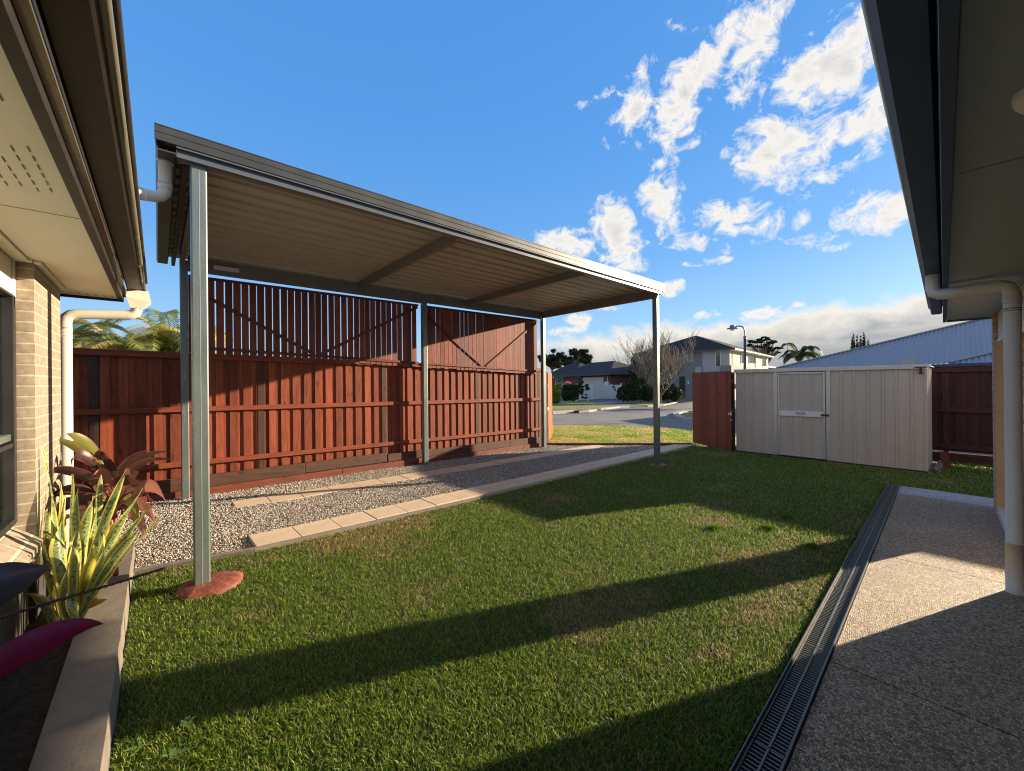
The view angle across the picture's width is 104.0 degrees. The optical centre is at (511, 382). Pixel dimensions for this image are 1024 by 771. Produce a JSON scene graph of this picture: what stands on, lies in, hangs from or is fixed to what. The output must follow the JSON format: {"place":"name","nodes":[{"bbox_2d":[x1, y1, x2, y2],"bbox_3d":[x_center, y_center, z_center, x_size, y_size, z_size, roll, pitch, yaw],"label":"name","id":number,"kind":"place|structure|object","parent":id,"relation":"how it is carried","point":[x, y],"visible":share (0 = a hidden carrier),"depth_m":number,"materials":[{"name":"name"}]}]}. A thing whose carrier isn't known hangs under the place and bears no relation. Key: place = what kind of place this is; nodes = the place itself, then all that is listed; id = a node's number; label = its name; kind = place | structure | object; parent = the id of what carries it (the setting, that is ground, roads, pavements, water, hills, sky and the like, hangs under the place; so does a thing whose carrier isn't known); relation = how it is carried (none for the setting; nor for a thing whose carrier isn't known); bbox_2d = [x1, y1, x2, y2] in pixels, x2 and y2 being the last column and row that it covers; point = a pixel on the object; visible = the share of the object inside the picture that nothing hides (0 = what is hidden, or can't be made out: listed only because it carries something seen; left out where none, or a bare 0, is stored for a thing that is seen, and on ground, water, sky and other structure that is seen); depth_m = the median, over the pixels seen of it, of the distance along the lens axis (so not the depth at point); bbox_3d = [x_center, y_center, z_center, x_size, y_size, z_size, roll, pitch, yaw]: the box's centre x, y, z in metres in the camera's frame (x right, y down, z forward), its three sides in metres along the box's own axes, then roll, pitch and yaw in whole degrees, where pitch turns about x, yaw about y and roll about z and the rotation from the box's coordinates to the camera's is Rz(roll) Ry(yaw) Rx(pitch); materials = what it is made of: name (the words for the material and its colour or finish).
{"place":"outdoors","nodes":[
{"label":"outdoors","id":0,"kind":"place"},
{"bbox_2d":[117,445,665,568],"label":"gravel","id":1,"kind":"structure","parent":0,"point":[544,464],"depth_m":5.63,"materials":[{"name":"grey gravel"}]},
{"bbox_2d":[232,497,270,509],"bbox_3d":[-3.557,1.658,5.460,0.400,0.052,0.384,-1,0,-42],"label":"paver","id":2,"kind":"object","parent":1,"relation":"on","point":[250,502],"visible":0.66,"depth_m":5.43,"materials":[{"name":"concrete"}]},
{"bbox_2d":[249,527,300,546],"bbox_3d":[-2.478,1.637,4.175,0.405,0.071,0.410,-1,0,-42],"label":"paver","id":3,"kind":"object","parent":1,"relation":"on","point":[270,537],"visible":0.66,"depth_m":4.16,"materials":[{"name":"concrete"}]},
{"bbox_2d":[266,492,303,502],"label":"paver","id":4,"kind":"object","parent":1,"relation":"on","point":[284,497],"visible":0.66,"depth_m":5.68,"materials":[{"name":"concrete"}]},
{"bbox_2d":[133,497,479,574],"bbox_3d":[-1.809,1.640,4.492,3.569,0.097,0.190,-1,0,-39],"label":"edging strip","id":5,"kind":"object","parent":1,"relation":"on","point":[221,556],"visible":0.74,"depth_m":4.06,"materials":[{"name":"concrete"}]},
{"bbox_2d":[298,487,332,497],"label":"paver","id":6,"kind":"object","parent":1,"relation":"on","point":[314,492],"visible":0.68,"depth_m":5.94,"materials":[{"name":"concrete"}]},
{"bbox_2d":[292,519,340,536],"bbox_3d":[-2.180,1.640,4.450,0.405,0.070,0.409,-1,0,-42],"label":"paver","id":7,"kind":"object","parent":1,"relation":"on","point":[310,528],"visible":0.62,"depth_m":4.42,"materials":[{"name":"concrete"}]},
{"bbox_2d":[326,483,358,491],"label":"paver","id":8,"kind":"object","parent":1,"relation":"on","point":[340,487],"visible":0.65,"depth_m":6.22,"materials":[{"name":"concrete"}]},
{"bbox_2d":[329,512,375,527],"bbox_3d":[-1.881,1.644,4.724,0.405,0.068,0.410,-1,0,-42],"label":"paver","id":9,"kind":"object","parent":1,"relation":"on","point":[351,519],"visible":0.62,"depth_m":4.70,"materials":[{"name":"concrete"}]},
{"bbox_2d":[353,479,384,487],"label":"paver","id":10,"kind":"object","parent":1,"relation":"on","point":[369,482],"visible":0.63,"depth_m":6.49,"materials":[{"name":"concrete"}]},
{"bbox_2d":[363,505,406,519],"bbox_3d":[-1.585,1.645,5.000,0.405,0.070,0.412,-1,0,-42],"label":"paver","id":11,"kind":"object","parent":1,"relation":"on","point":[384,512],"visible":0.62,"depth_m":4.99,"materials":[{"name":"concrete"}]},
{"bbox_2d":[377,476,407,482],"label":"paver","id":12,"kind":"object","parent":1,"relation":"on","point":[393,479],"visible":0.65,"depth_m":6.75,"materials":[{"name":"concrete"}]},
{"bbox_2d":[399,472,428,478],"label":"paver","id":13,"kind":"object","parent":1,"relation":"on","point":[414,475],"visible":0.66,"depth_m":7.04,"materials":[{"name":"concrete"}]},
{"bbox_2d":[394,499,435,512],"bbox_3d":[-1.289,1.650,5.277,0.405,0.067,0.407,-1,0,-42],"label":"paver","id":14,"kind":"object","parent":1,"relation":"on","point":[414,505],"visible":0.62,"depth_m":5.25,"materials":[{"name":"concrete"}]},
{"bbox_2d":[420,469,448,475],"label":"paver","id":15,"kind":"object","parent":1,"relation":"on","point":[434,472],"visible":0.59,"depth_m":7.32,"materials":[{"name":"concrete"}]},
{"bbox_2d":[421,493,460,505],"bbox_3d":[-0.990,1.650,5.549,0.405,0.072,0.412,-1,0,-42],"label":"paver","id":16,"kind":"object","parent":1,"relation":"on","point":[440,499],"visible":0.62,"depth_m":5.51,"materials":[{"name":"concrete"}]},
{"bbox_2d":[439,467,466,472],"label":"paver","id":17,"kind":"object","parent":1,"relation":"on","point":[453,469],"visible":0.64,"depth_m":7.58,"materials":[{"name":"concrete"}]},
{"bbox_2d":[446,489,483,499],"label":"paver","id":18,"kind":"object","parent":1,"relation":"on","point":[464,494],"visible":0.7,"depth_m":5.78,"materials":[{"name":"concrete"}]},
{"bbox_2d":[457,464,483,469],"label":"paver","id":19,"kind":"object","parent":1,"relation":"on","point":[471,466],"visible":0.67,"depth_m":7.83,"materials":[{"name":"concrete"}]},
{"bbox_2d":[468,484,503,496],"bbox_3d":[-0.394,1.655,6.098,0.405,0.071,0.409,-1,0,-42],"label":"paver","id":20,"kind":"object","parent":1,"relation":"on","point":[486,490],"visible":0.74,"depth_m":6.04,"materials":[{"name":"concrete"}]},
{"bbox_2d":[476,462,497,466],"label":"paver","id":21,"kind":"object","parent":1,"relation":"on","point":[487,464],"visible":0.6,"depth_m":8.07,"materials":[{"name":"concrete"}]},
{"bbox_2d":[489,459,513,464],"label":"paver","id":22,"kind":"object","parent":1,"relation":"on","point":[501,461],"visible":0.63,"depth_m":8.35,"materials":[{"name":"concrete"}]},
{"bbox_2d":[489,480,523,492],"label":"paver","id":23,"kind":"object","parent":1,"relation":"on","point":[506,485],"visible":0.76,"depth_m":6.30,"materials":[{"name":"concrete"}]},
{"bbox_2d":[508,477,540,487],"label":"paver","id":24,"kind":"object","parent":1,"relation":"on","point":[525,481],"visible":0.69,"depth_m":6.60,"materials":[{"name":"concrete"}]},
{"bbox_2d":[525,473,556,483],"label":"paver","id":25,"kind":"object","parent":1,"relation":"on","point":[543,478],"visible":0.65,"depth_m":6.86,"materials":[{"name":"concrete"}]},
{"bbox_2d":[542,470,571,478],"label":"paver","id":26,"kind":"object","parent":1,"relation":"on","point":[558,474],"visible":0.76,"depth_m":7.15,"materials":[{"name":"concrete"}]},
{"bbox_2d":[556,467,585,475],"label":"paver","id":27,"kind":"object","parent":1,"relation":"on","point":[574,471],"visible":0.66,"depth_m":7.41,"materials":[{"name":"concrete"}]},
{"bbox_2d":[570,464,597,472],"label":"paver","id":28,"kind":"object","parent":1,"relation":"on","point":[587,468],"visible":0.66,"depth_m":7.67,"materials":[{"name":"concrete"}]},
{"bbox_2d":[583,461,609,468],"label":"paver","id":29,"kind":"object","parent":1,"relation":"on","point":[599,465],"visible":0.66,"depth_m":7.96,"materials":[{"name":"concrete"}]},
{"bbox_2d":[595,459,620,466],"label":"paver","id":30,"kind":"object","parent":1,"relation":"on","point":[612,463],"visible":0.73,"depth_m":8.26,"materials":[{"name":"concrete"}]},
{"bbox_2d":[547,443,691,445],"bbox_3d":[2.885,1.684,10.774,3.888,0.125,0.050,-1,0,0],"label":"border timber","id":31,"kind":"object","parent":1,"relation":"on","point":[589,444],"visible":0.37,"depth_m":10.75,"materials":[{"name":"brown wood"}]},
{"bbox_2d":[608,457,631,464],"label":"paver","id":32,"kind":"object","parent":1,"relation":"on","point":[624,460],"visible":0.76,"depth_m":8.53,"materials":[{"name":"concrete"}]},
{"bbox_2d":[617,455,640,460],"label":"paver","id":33,"kind":"object","parent":1,"relation":"on","point":[634,458],"visible":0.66,"depth_m":8.76,"materials":[{"name":"concrete"}]},
{"bbox_2d":[626,453,649,458],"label":"paver","id":34,"kind":"object","parent":1,"relation":"on","point":[642,456],"visible":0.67,"depth_m":9.05,"materials":[{"name":"concrete"}]},
{"bbox_2d":[60,0,980,372],"label":"sky","id":35,"kind":"structure","parent":0,"point":[737,157],"materials":[{"name":"blue"}]},
{"bbox_2d":[109,445,993,770],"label":"lawn ground","id":36,"kind":"structure","parent":0,"point":[485,639],"depth_m":2.58,"materials":[{"name":"green plant"}]},
{"bbox_2d":[28,540,135,770],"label":"block wall","id":37,"kind":"structure","parent":36,"relation":"on","point":[78,730],"depth_m":1.90,"materials":[{"name":"concrete"}]},
{"bbox_2d":[125,736,150,756],"bbox_3d":[-1.626,1.580,1.730,0.094,0.018,0.070,-1,0,19],"label":"weed","id":38,"kind":"object","parent":36,"relation":"on","point":[139,743],"visible":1,"depth_m":1.73,"materials":[{"name":"green plant"}]},
{"bbox_2d":[161,747,186,758],"bbox_3d":[-1.435,1.581,1.708,0.068,0.018,0.075,-1,0,16],"label":"weed","id":39,"kind":"object","parent":36,"relation":"on","point":[173,752],"visible":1,"depth_m":1.71,"materials":[{"name":"green plant"}]},
{"bbox_2d":[177,715,195,731],"bbox_3d":[-1.512,1.581,1.860,0.071,0.018,0.069,-1,0,-42],"label":"weed","id":40,"kind":"object","parent":36,"relation":"on","point":[183,724],"visible":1,"depth_m":1.86,"materials":[{"name":"green plant"}]},
{"bbox_2d":[703,523,722,531],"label":"grass tuft","id":41,"kind":"object","parent":36,"relation":"on","point":[714,526],"visible":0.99,"depth_m":4.48,"materials":[{"name":"green plant"}]},
{"bbox_2d":[731,372,734,450],"bbox_3d":[5.466,0.756,9.881,0.080,2.000,0.055,-1,0,-42],"label":"gate post","id":42,"kind":"object","parent":36,"relation":"on","point":[733,405],"visible":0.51,"depth_m":9.86,"materials":[{"name":"brown wood"}]},
{"bbox_2d":[692,371,732,450],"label":"wooden gate","id":43,"kind":"structure","parent":42,"relation":"attached to","point":[712,411],"depth_m":10.40,"materials":[{"name":"brown wood"}]},
{"bbox_2d":[760,523,776,531],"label":"grass tuft","id":44,"kind":"object","parent":36,"relation":"on","point":[767,526],"visible":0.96,"depth_m":4.48,"materials":[{"name":"green plant"}]},
{"bbox_2d":[779,511,797,519],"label":"grass tuft","id":45,"kind":"object","parent":36,"relation":"on","point":[787,515],"visible":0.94,"depth_m":4.86,"materials":[{"name":"green plant"}]},
{"bbox_2d":[801,539,821,550],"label":"grass tuft","id":46,"kind":"object","parent":36,"relation":"on","point":[812,544],"visible":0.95,"depth_m":3.97,"materials":[{"name":"green plant"}]},
{"bbox_2d":[729,483,899,770],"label":"drain channel","id":47,"kind":"object","parent":36,"relation":"on","point":[865,541],"visible":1,"depth_m":2.36,"materials":[{"name":"black plastic"}]},
{"bbox_2d":[734,364,936,473],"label":"garden shed","id":48,"kind":"structure","parent":36,"relation":"on","point":[878,416],"depth_m":8.29,"materials":[{"name":"beige metal"}]},
{"bbox_2d":[777,372,828,459],"bbox_3d":[6.371,0.713,8.775,0.068,1.865,0.930,-1,0,-42],"label":"door","id":49,"kind":"structure","parent":48,"relation":"in","point":[801,395],"depth_m":8.80,"materials":[{"name":"beige metal"}]},
{"bbox_2d":[932,460,942,472],"bbox_3d":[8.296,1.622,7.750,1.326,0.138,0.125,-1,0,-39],"label":"stone pile","id":50,"kind":"object","parent":36,"relation":"on","point":[938,468],"visible":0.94,"depth_m":7.40,"materials":[{"name":"stone"}]},
{"bbox_2d":[939,451,951,468],"bbox_3d":[8.487,1.545,7.824,0.108,0.386,0.178,-1,0,-42],"label":"timber offcut","id":51,"kind":"object","parent":36,"relation":"on","point":[944,456],"visible":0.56,"depth_m":7.81,"materials":[{"name":"brown wood"}]},
{"bbox_2d":[588,399,639,406],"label":"driveway","id":52,"kind":"structure","parent":0,"point":[609,402],"depth_m":39.60,"materials":[{"name":"concrete"}]},
{"bbox_2d":[577,383,621,400],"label":"white fence","id":53,"kind":"object","parent":52,"relation":"on","point":[604,390],"visible":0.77,"depth_m":49.00,"materials":[{"name":"paint"}]},
{"bbox_2d":[547,399,735,432],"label":"road","id":54,"kind":"structure","parent":0,"point":[668,419],"depth_m":20.84,"materials":[{"name":"grey asphalt"}]},
{"bbox_2d":[552,410,573,413],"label":"kerb","id":55,"kind":"structure","parent":54,"relation":"on","point":[562,411],"depth_m":23.83,"materials":[{"name":"concrete"}]},
{"bbox_2d":[552,422,652,424],"bbox_3d":[3.970,1.803,17.319,4.872,0.058,0.541,-1,0,-14],"label":"road patch","id":56,"kind":"object","parent":54,"relation":"on","point":[603,423],"visible":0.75,"depth_m":17.46,"materials":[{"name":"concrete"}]},
{"bbox_2d":[587,406,629,411],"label":"kerb","id":57,"kind":"structure","parent":54,"relation":"on","point":[599,409],"depth_m":28.27,"materials":[{"name":"concrete"}]},
{"bbox_2d":[673,410,692,420],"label":"kerb","id":58,"kind":"structure","parent":54,"relation":"on","point":[676,414],"depth_m":20.79,"materials":[{"name":"concrete"}]},
{"bbox_2d":[548,425,735,445],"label":"grass","id":59,"kind":"structure","parent":0,"point":[593,434],"depth_m":13.08,"materials":[{"name":"green plant"}]},
{"bbox_2d":[308,395,992,490],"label":"ground","id":60,"kind":"structure","parent":0,"point":[704,446],"depth_m":32.35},
{"bbox_2d":[0,507,109,770],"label":"garden bed","id":61,"kind":"object","parent":60,"relation":"on","point":[27,691],"visible":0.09,"depth_m":1.94,"materials":[{"name":"soil"}]},
{"bbox_2d":[0,562,164,676],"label":"cordyline","id":62,"kind":"object","parent":61,"relation":"on","point":[17,578],"visible":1,"depth_m":1.19,"materials":[{"name":"purple plant"}]},
{"bbox_2d":[26,445,160,623],"bbox_3d":[-2.721,1.011,2.567,1.047,1.210,0.482,-1,0,20],"label":"snake plant","id":63,"kind":"object","parent":61,"relation":"on","point":[86,562],"visible":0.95,"depth_m":2.47,"materials":[{"name":"green plant"}]},
{"bbox_2d":[53,432,172,575],"bbox_3d":[-3.060,0.929,3.073,1.189,1.064,0.577,-1,0,16],"label":"cordyline","id":64,"kind":"object","parent":61,"relation":"on","point":[85,449],"visible":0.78,"depth_m":3.08,"materials":[{"name":"red plant"}]},
{"bbox_2d":[0,0,150,678],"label":"brick house","id":65,"kind":"structure","parent":60,"relation":"on","point":[70,218],"depth_m":2.06,"materials":[{"name":"beige brick"}]},
{"bbox_2d":[0,286,17,538],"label":"window","id":66,"kind":"structure","parent":65,"relation":"in","point":[8,407],"depth_m":2.42,"materials":[{"name":"black glass"}]},
{"bbox_2d":[72,319,127,348],"bbox_3d":[-13.525,-0.081,11.851,3.801,3.844,3.560,-1,0,-42],"label":"palm tree","id":67,"kind":"object","parent":60,"relation":"on","point":[100,325],"visible":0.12,"depth_m":12.00,"materials":[{"name":"green plant"}]},
{"bbox_2d":[72,319,188,350],"bbox_3d":[-11.595,-0.011,11.970,3.908,3.666,3.234,-1,0,-42],"label":"palm tree","id":68,"kind":"object","parent":60,"relation":"on","point":[110,342],"visible":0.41,"depth_m":11.47,"materials":[{"name":"green plant"}]},
{"bbox_2d":[91,308,241,352],"bbox_3d":[-10.865,-0.201,12.989,3.910,4.034,3.410,-1,0,16],"label":"palm tree","id":69,"kind":"object","parent":60,"relation":"on","point":[172,338],"visible":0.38,"depth_m":12.18,"materials":[{"name":"green plant"}]},
{"bbox_2d":[144,339,225,353],"bbox_3d":[-12.936,0.095,12.942,7.342,3.683,2.661,-1,0,-42],"label":"hedge","id":70,"kind":"object","parent":60,"relation":"on","point":[166,349],"depth_m":13.22,"materials":[{"name":"green plant"}]},
{"bbox_2d":[73,348,540,484],"bbox_3d":[-3.158,0.624,7.196,10.815,2.225,0.138,-1,0,-42],"label":"paling fence","id":71,"kind":"object","parent":60,"relation":"on","point":[265,411],"visible":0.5,"depth_m":6.63,"materials":[{"name":"brown wood"}]},
{"bbox_2d":[188,274,418,366],"bbox_3d":[-3.287,-0.939,6.969,3.662,1.284,0.040,-1,0,-42],"label":"slat screen","id":72,"kind":"object","parent":71,"relation":"attached to","point":[368,312],"visible":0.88,"depth_m":6.79,"materials":[{"name":"brown wood"}]},
{"bbox_2d":[427,306,537,373],"bbox_3d":[-0.578,-0.909,9.370,3.342,1.423,0.040,-1,0,-42],"label":"slat screen","id":73,"kind":"object","parent":71,"relation":"attached to","point":[457,339],"visible":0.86,"depth_m":9.24,"materials":[{"name":"brown wood"}]},
{"bbox_2d":[79,436,540,508],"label":"sleeper wall","id":74,"kind":"structure","parent":60,"relation":"on","point":[240,480],"depth_m":6.95,"materials":[{"name":"brown wood"}]},
{"bbox_2d":[139,122,667,601],"bbox_3d":[-1.108,-0.081,6.655,8.413,3.695,3.812,-1,0,-42],"label":"carport","id":75,"kind":"object","parent":60,"relation":"on","point":[229,212],"visible":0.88,"depth_m":5.15,"materials":[{"name":"metal"}]},
{"bbox_2d":[546,371,547,442],"bbox_3d":[0.904,0.751,10.904,0.090,2.100,0.090,-1,0,-42],"label":"gate post","id":76,"kind":"object","parent":60,"relation":"on","point":[546,411],"visible":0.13,"depth_m":10.88,"materials":[{"name":"brown wood"}]},
{"bbox_2d":[547,372,551,440],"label":"wooden gate","id":77,"kind":"structure","parent":76,"relation":"attached to","point":[549,390],"depth_m":11.68,"materials":[{"name":"orange wood"}]},
{"bbox_2d":[537,349,567,377],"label":"gum tree","id":78,"kind":"object","parent":60,"relation":"on","point":[553,362],"visible":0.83,"depth_m":91.26,"materials":[{"name":"green plant"}]},
{"bbox_2d":[564,348,592,364],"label":"gum tree","id":79,"kind":"object","parent":60,"relation":"on","point":[579,356],"visible":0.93,"depth_m":89.44,"materials":[{"name":"green plant"}]},
{"bbox_2d":[547,401,611,410],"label":"verge","id":80,"kind":"structure","parent":60,"relation":"on","point":[572,405],"depth_m":33.46,"materials":[{"name":"green plant"}]},
{"bbox_2d":[552,383,561,403],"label":"round shrub","id":81,"kind":"object","parent":80,"relation":"on","point":[556,394],"visible":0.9,"depth_m":33.73,"materials":[{"name":"green plant"}]},
{"bbox_2d":[561,382,578,401],"bbox_3d":[5.355,0.949,39.110,1.677,2.104,4.070,-1,0,-6],"label":"hedge","id":82,"kind":"object","parent":80,"relation":"on","point":[569,391],"visible":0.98,"depth_m":37.63,"materials":[{"name":"green plant"}]},
{"bbox_2d":[576,376,589,402],"bbox_3d":[6.793,0.819,37.859,1.301,2.912,2.702,-1,0,14],"label":"young tree","id":83,"kind":"object","parent":80,"relation":"on","point":[579,385],"visible":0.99,"depth_m":36.98,"materials":[{"name":"green plant"}]},
{"bbox_2d":[551,361,631,397],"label":"brick house","id":84,"kind":"structure","parent":60,"relation":"on","point":[607,373],"depth_m":57.66,"materials":[{"name":"grey tile"}]},
{"bbox_2d":[583,377,603,396],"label":"garage door","id":85,"kind":"structure","parent":84,"relation":"in","point":[587,380],"depth_m":56.30,"materials":[{"name":"white metal"}]},
{"bbox_2d":[628,356,642,381],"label":"shrub","id":86,"kind":"object","parent":60,"relation":"on","point":[633,376],"visible":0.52,"depth_m":45.70,"materials":[{"name":"green plant"}]},
{"bbox_2d":[621,402,674,404],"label":"verge","id":87,"kind":"structure","parent":60,"relation":"on","point":[644,403],"depth_m":37.34,"materials":[{"name":"green plant"}]},
{"bbox_2d":[616,386,629,402],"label":"shrub","id":88,"kind":"object","parent":87,"relation":"on","point":[622,394],"visible":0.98,"depth_m":37.68,"materials":[{"name":"green plant"}]},
{"bbox_2d":[623,377,652,402],"bbox_3d":[12.180,0.877,38.074,3.353,2.885,2.069,-1,0,11],"label":"shrub","id":89,"kind":"object","parent":87,"relation":"on","point":[639,389],"visible":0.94,"depth_m":37.53,"materials":[{"name":"green plant"}]},
{"bbox_2d":[660,382,683,402],"bbox_3d":[15.210,1.136,38.981,3.183,2.387,2.134,-1,0,19],"label":"shrub","id":90,"kind":"object","parent":87,"relation":"on","point":[673,392],"visible":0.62,"depth_m":38.54,"materials":[{"name":"green plant"}]},
{"bbox_2d":[612,326,701,402],"bbox_3d":[13.532,-1.513,38.406,7.945,7.562,8.426,-1,0,2],"label":"bare tree","id":91,"kind":"object","parent":60,"relation":"on","point":[665,361],"visible":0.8,"depth_m":37.17,"materials":[{"name":"brown plant"}]},
{"bbox_2d":[637,336,773,399],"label":"two storey house","id":92,"kind":"structure","parent":60,"relation":"on","point":[710,355],"depth_m":47.58,"materials":[{"name":"white paint"}]},
{"bbox_2d":[679,376,684,396],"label":"door","id":93,"kind":"structure","parent":92,"relation":"in","point":[681,378],"depth_m":48.08,"materials":[{"name":"black plastic"}]},
{"bbox_2d":[715,351,720,366],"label":"window","id":94,"kind":"structure","parent":92,"relation":"in","point":[717,353],"depth_m":45.46,"materials":[{"name":"white glass"}]},
{"bbox_2d":[748,354,754,363],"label":"window","id":95,"kind":"structure","parent":92,"relation":"in","point":[751,358],"depth_m":52.38,"materials":[{"name":"white glass"}]},
{"bbox_2d":[727,325,746,368],"bbox_3d":[15.726,-0.917,28.084,1.298,6.191,0.736,-1,0,-18],"label":"street lamp","id":96,"kind":"object","parent":60,"relation":"on","point":[732,327],"visible":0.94,"depth_m":27.94,"materials":[{"name":"metal"}]},
{"bbox_2d":[746,336,783,364],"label":"gum tree","id":97,"kind":"object","parent":60,"relation":"on","point":[766,348],"visible":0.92,"depth_m":79.67,"materials":[{"name":"green plant"}]},
{"bbox_2d":[778,342,822,362],"bbox_3d":[23.864,-0.639,32.918,3.225,5.221,2.972,-1,0,-42],"label":"palm tree","id":98,"kind":"object","parent":60,"relation":"on","point":[799,355],"visible":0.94,"depth_m":32.67,"materials":[{"name":"green plant"}]},
{"bbox_2d":[776,319,991,367],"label":"corrugated roof house","id":99,"kind":"structure","parent":60,"relation":"on","point":[967,343],"depth_m":20.23,"materials":[{"name":"blue metal"}]},
{"bbox_2d":[777,365,992,464],"bbox_3d":[9.594,0.734,8.361,0.160,2.162,8.194,-1,0,-42],"label":"boundary fence","id":100,"kind":"object","parent":60,"relation":"on","point":[962,411],"visible":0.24,"depth_m":8.43,"materials":[{"name":"brown wood"}]},
{"bbox_2d":[860,0,1023,595],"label":"brick house","id":101,"kind":"structure","parent":60,"relation":"on","point":[950,75],"depth_m":1.59,"materials":[{"name":"white paint"}]},
{"bbox_2d":[786,493,1023,770],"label":"path","id":102,"kind":"structure","parent":0,"point":[924,670],"depth_m":2.31,"materials":[{"name":"grey concrete"}]},
{"bbox_2d":[898,486,993,506],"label":"path end","id":103,"kind":"structure","parent":0,"point":[972,499],"depth_m":5.76,"materials":[{"name":"grey concrete"}]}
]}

